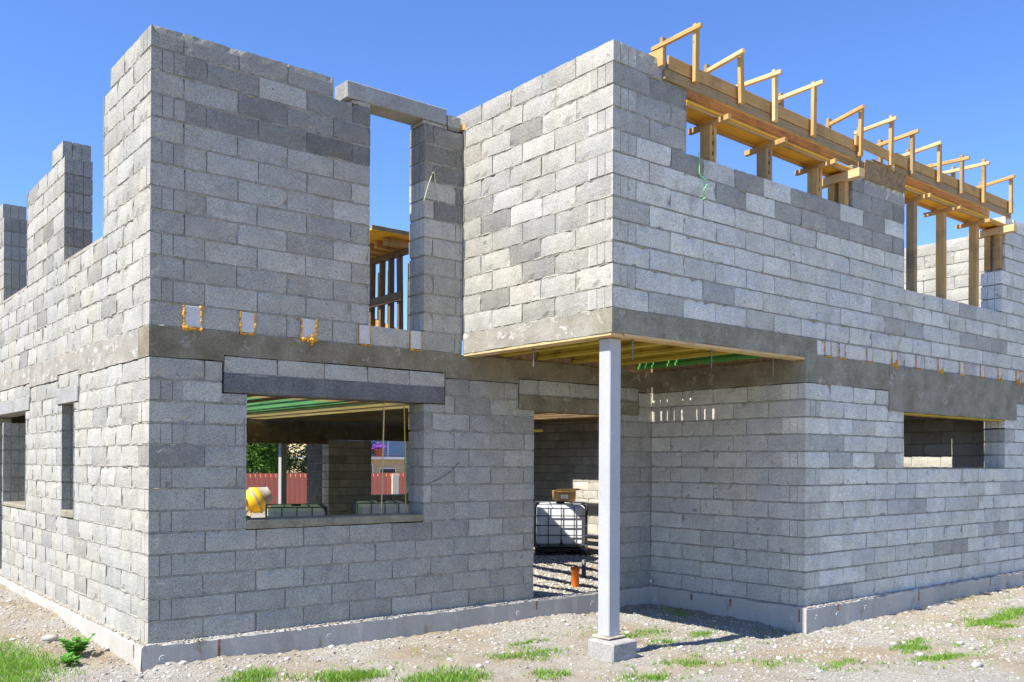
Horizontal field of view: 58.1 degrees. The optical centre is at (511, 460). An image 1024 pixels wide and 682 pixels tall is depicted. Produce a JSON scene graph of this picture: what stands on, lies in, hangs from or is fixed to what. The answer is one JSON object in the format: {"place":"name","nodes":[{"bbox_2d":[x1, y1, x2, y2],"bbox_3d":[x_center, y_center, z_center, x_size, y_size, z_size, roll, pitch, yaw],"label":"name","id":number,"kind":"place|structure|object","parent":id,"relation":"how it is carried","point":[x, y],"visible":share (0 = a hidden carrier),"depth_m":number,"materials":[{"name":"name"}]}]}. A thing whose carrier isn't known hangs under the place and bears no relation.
{"place":"outdoors","nodes":[
{"label":"outdoors","id":0,"kind":"place"},
{"bbox_2d":[0,506,1023,681],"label":"ground","id":1,"kind":"structure","parent":0,"point":[643,663],"depth_m":8.92,"materials":[{"name":"soil"}]},
{"bbox_2d":[41,634,58,640],"bbox_3d":[-4.600,1.774,9.174,0.169,0.074,0.115,0,0,-39],"label":"stone","id":2,"kind":"object","parent":1,"relation":"on","point":[49,637],"visible":0.97,"depth_m":9.14,"materials":[{"name":"white stone"}]},
{"bbox_2d":[58,652,82,666],"bbox_3d":[-3.901,1.763,8.129,0.194,0.137,0.176,0,0,-1],"label":"weed plant","id":3,"kind":"object","parent":1,"relation":"on","point":[66,659],"visible":0.98,"depth_m":8.13,"materials":[{"name":"green plant"}]},
{"bbox_2d":[57,633,95,655],"bbox_3d":[-4.039,1.724,8.529,0.302,0.204,0.322,0,0,-8],"label":"weed plant","id":4,"kind":"object","parent":1,"relation":"on","point":[78,647],"visible":0.91,"depth_m":8.48,"materials":[{"name":"green plant"}]},
{"bbox_2d":[246,487,272,517],"bbox_3d":[-6.984,1.231,24.887,1.071,1.045,0.758,0,0,-39],"label":"cement mixer","id":5,"kind":"object","parent":1,"relation":"on","point":[258,499],"visible":0.6,"depth_m":24.69,"materials":[{"name":"yellow paint"}]},
{"bbox_2d":[246,443,289,472],"bbox_3d":[-11.334,-0.629,38.831,3.958,5.012,4.146,0,0,-39],"label":"leafy tree","id":6,"kind":"object","parent":1,"relation":"on","point":[255,453],"visible":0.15,"depth_m":38.32,"materials":[{"name":"green plant"}]},
{"bbox_2d":[249,443,305,472],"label":"leafy tree","id":7,"kind":"object","parent":1,"relation":"on","point":[294,455],"visible":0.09,"depth_m":41.58,"materials":[{"name":"green plant"}]},
{"bbox_2d":[278,444,286,503],"bbox_3d":[-5.515,0.449,22.138,0.346,3.194,0.369,0,0,-39],"label":"steel post","id":8,"kind":"object","parent":1,"relation":"on","point":[282,481],"visible":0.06,"depth_m":22.16,"materials":[{"name":"metal"}]},
{"bbox_2d":[265,503,327,516],"bbox_3d":[-3.634,1.225,15.494,0.993,0.980,1.238,0,0,-15],"label":"caged tank","id":9,"kind":"object","parent":1,"relation":"on","point":[283,510],"visible":0.24,"depth_m":15.06,"materials":[{"name":"plastic"}]},
{"bbox_2d":[296,444,307,472],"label":"tree","id":10,"kind":"object","parent":1,"relation":"on","point":[302,468],"visible":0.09,"depth_m":40.87,"materials":[{"name":"green plant"}]},
{"bbox_2d":[246,473,404,505],"bbox_3d":[-7.425,1.224,35.608,40.185,1.470,0.190,0,0,-39],"label":"metal fence","id":11,"kind":"object","parent":1,"relation":"on","point":[393,483],"visible":0.08,"depth_m":35.04,"materials":[{"name":"red metal"}]},
{"bbox_2d":[287,440,407,472],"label":"brick house","id":12,"kind":"structure","parent":1,"relation":"on","point":[393,459],"depth_m":49.17,"materials":[{"name":"multicoloured brick"}]},
{"bbox_2d":[371,442,386,456],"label":"flower pot","id":13,"kind":"object","parent":12,"relation":"on","point":[378,452],"visible":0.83,"depth_m":48.12,"materials":[{"name":"ceramic"}]},
{"bbox_2d":[379,468,395,472],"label":"window","id":14,"kind":"structure","parent":12,"relation":"in","point":[385,470],"depth_m":49.11,"materials":[{"name":"white glass"}]},
{"bbox_2d":[351,499,409,514],"bbox_3d":[-2.371,1.213,16.715,0.993,0.980,1.238,0,0,-15],"label":"caged tank","id":15,"kind":"object","parent":1,"relation":"on","point":[366,506],"visible":0.25,"depth_m":16.28,"materials":[{"name":"plastic"}]},
{"bbox_2d":[0,24,1023,671],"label":"unfinished house","id":16,"kind":"structure","parent":1,"relation":"on","point":[822,404],"depth_m":9.96,"materials":[{"name":"concrete"}]},
{"bbox_2d":[381,402,384,513],"bbox_3d":[-1.367,-0.298,9.803,0.015,1.737,0.114,0,0,14],"label":"bamboo rod","id":17,"kind":"object","parent":16,"relation":"on","point":[382,455],"visible":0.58,"depth_m":9.79,"materials":[{"name":"beige wood"}]},
{"bbox_2d":[369,225,410,329],"bbox_3d":[-2.150,-2.420,14.542,1.231,2.041,2.115,0,0,-39],"label":"shoring frame","id":18,"kind":"object","parent":16,"relation":"on","point":[390,245],"visible":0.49,"depth_m":14.39,"materials":[{"name":"brown wood"}]},
{"bbox_2d":[404,403,406,512],"bbox_3d":[-1.162,-0.297,9.982,0.056,1.736,0.014,0,0,30],"label":"bamboo rod","id":19,"kind":"object","parent":16,"relation":"on","point":[405,457],"visible":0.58,"depth_m":9.97,"materials":[{"name":"wood"}]},
{"bbox_2d":[424,172,438,202],"bbox_3d":[-0.873,-2.955,9.968,0.198,0.346,0.014,0,0,-39],"label":"twine","id":20,"kind":"object","parent":16,"relation":"hanging from","point":[435,186],"visible":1,"depth_m":9.99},
{"bbox_2d":[459,124,465,132],"bbox_3d":[-0.619,-3.700,10.269,0.256,0.074,0.131,0,0,-17],"label":"timber offcut","id":21,"kind":"object","parent":16,"relation":"on","point":[463,127],"visible":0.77,"depth_m":10.24,"materials":[{"name":"brown wood"}]},
{"bbox_2d":[698,152,709,199],"bbox_3d":[1.927,-2.841,9.237,0.159,0.464,0.032,0,0,-39],"label":"twine","id":22,"kind":"object","parent":16,"relation":"hanging from","point":[702,177],"visible":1,"depth_m":9.22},
{"bbox_2d":[649,22,906,205],"bbox_3d":[3.089,-3.667,10.395,4.597,1.263,0.688,0,0,-39],"label":"lintel formwork","id":23,"kind":"object","parent":16,"relation":"on","point":[765,130],"visible":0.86,"depth_m":10.04,"materials":[{"name":"brown wood"}]},
{"bbox_2d":[854,115,1016,306],"bbox_3d":[5.895,-3.228,12.686,3.646,2.065,0.689,0,0,-39],"label":"lintel formwork","id":24,"kind":"object","parent":16,"relation":"on","point":[940,194],"visible":0.9,"depth_m":12.64,"materials":[{"name":"brown wood"}]},
{"bbox_2d":[0,594,1023,681],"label":"grass","id":25,"kind":"structure","parent":1,"relation":"on","point":[10,671],"depth_m":8.20,"materials":[{"name":"green plant"}]},
{"bbox_2d":[534,501,587,555],"bbox_3d":[0.921,1.281,17.598,0.993,0.980,1.238,0,0,1],"label":"caged tank","id":26,"kind":"object","parent":1,"relation":"on","point":[560,528],"visible":0.98,"depth_m":17.11,"materials":[{"name":"white plastic"}]},
{"bbox_2d":[552,488,580,501],"bbox_3d":[1.044,0.653,17.517,0.516,0.254,0.420,0,0,-5],"label":"cardboard box","id":27,"kind":"object","parent":26,"relation":"on","point":[564,495],"visible":1,"depth_m":17.41,"materials":[{"name":"brown cardboard"}]},
{"bbox_2d":[581,559,585,576],"bbox_3d":[1.123,1.755,14.425,0.068,0.400,0.070,0,0,-39],"label":"drain pipe","id":28,"kind":"object","parent":1,"relation":"on","point":[583,568],"visible":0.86,"depth_m":14.40,"materials":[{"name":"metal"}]},
{"bbox_2d":[588,338,636,661],"bbox_3d":[0.934,0.451,8.633,0.346,3.194,0.369,0,0,-39],"label":"steel post","id":29,"kind":"object","parent":1,"relation":"on","point":[609,642],"visible":0.86,"depth_m":8.64,"materials":[{"name":"metal"}]},
{"bbox_2d":[970,662,983,667],"bbox_3d":[4.218,1.864,8.375,0.132,0.071,0.094,0,0,-39],"label":"stone","id":30,"kind":"object","parent":1,"relation":"on","point":[977,664],"visible":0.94,"depth_m":8.35,"materials":[{"name":"white stone"}]},
{"bbox_2d":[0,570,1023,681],"bbox_3d":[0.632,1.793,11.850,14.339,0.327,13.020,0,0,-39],"label":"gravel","id":31,"kind":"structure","parent":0,"point":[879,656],"depth_m":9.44,"materials":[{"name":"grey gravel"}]},
{"bbox_2d":[0,0,1023,354],"label":"sky","id":32,"kind":"structure","parent":0,"point":[951,71],"materials":[{"name":"blue"}]},
{"bbox_2d":[533,550,597,596],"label":"gravel","id":33,"kind":"structure","parent":0,"point":[553,585],"depth_m":14.49,"materials":[{"name":"grey gravel"}]},
{"bbox_2d":[571,566,579,587],"bbox_3d":[0.919,1.752,13.409,0.132,0.400,0.132,0,0,-39],"label":"drain pipe","id":34,"kind":"object","parent":33,"relation":"in","point":[575,571],"visible":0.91,"depth_m":13.36,"materials":[{"name":"orange plastic"}]}
]}

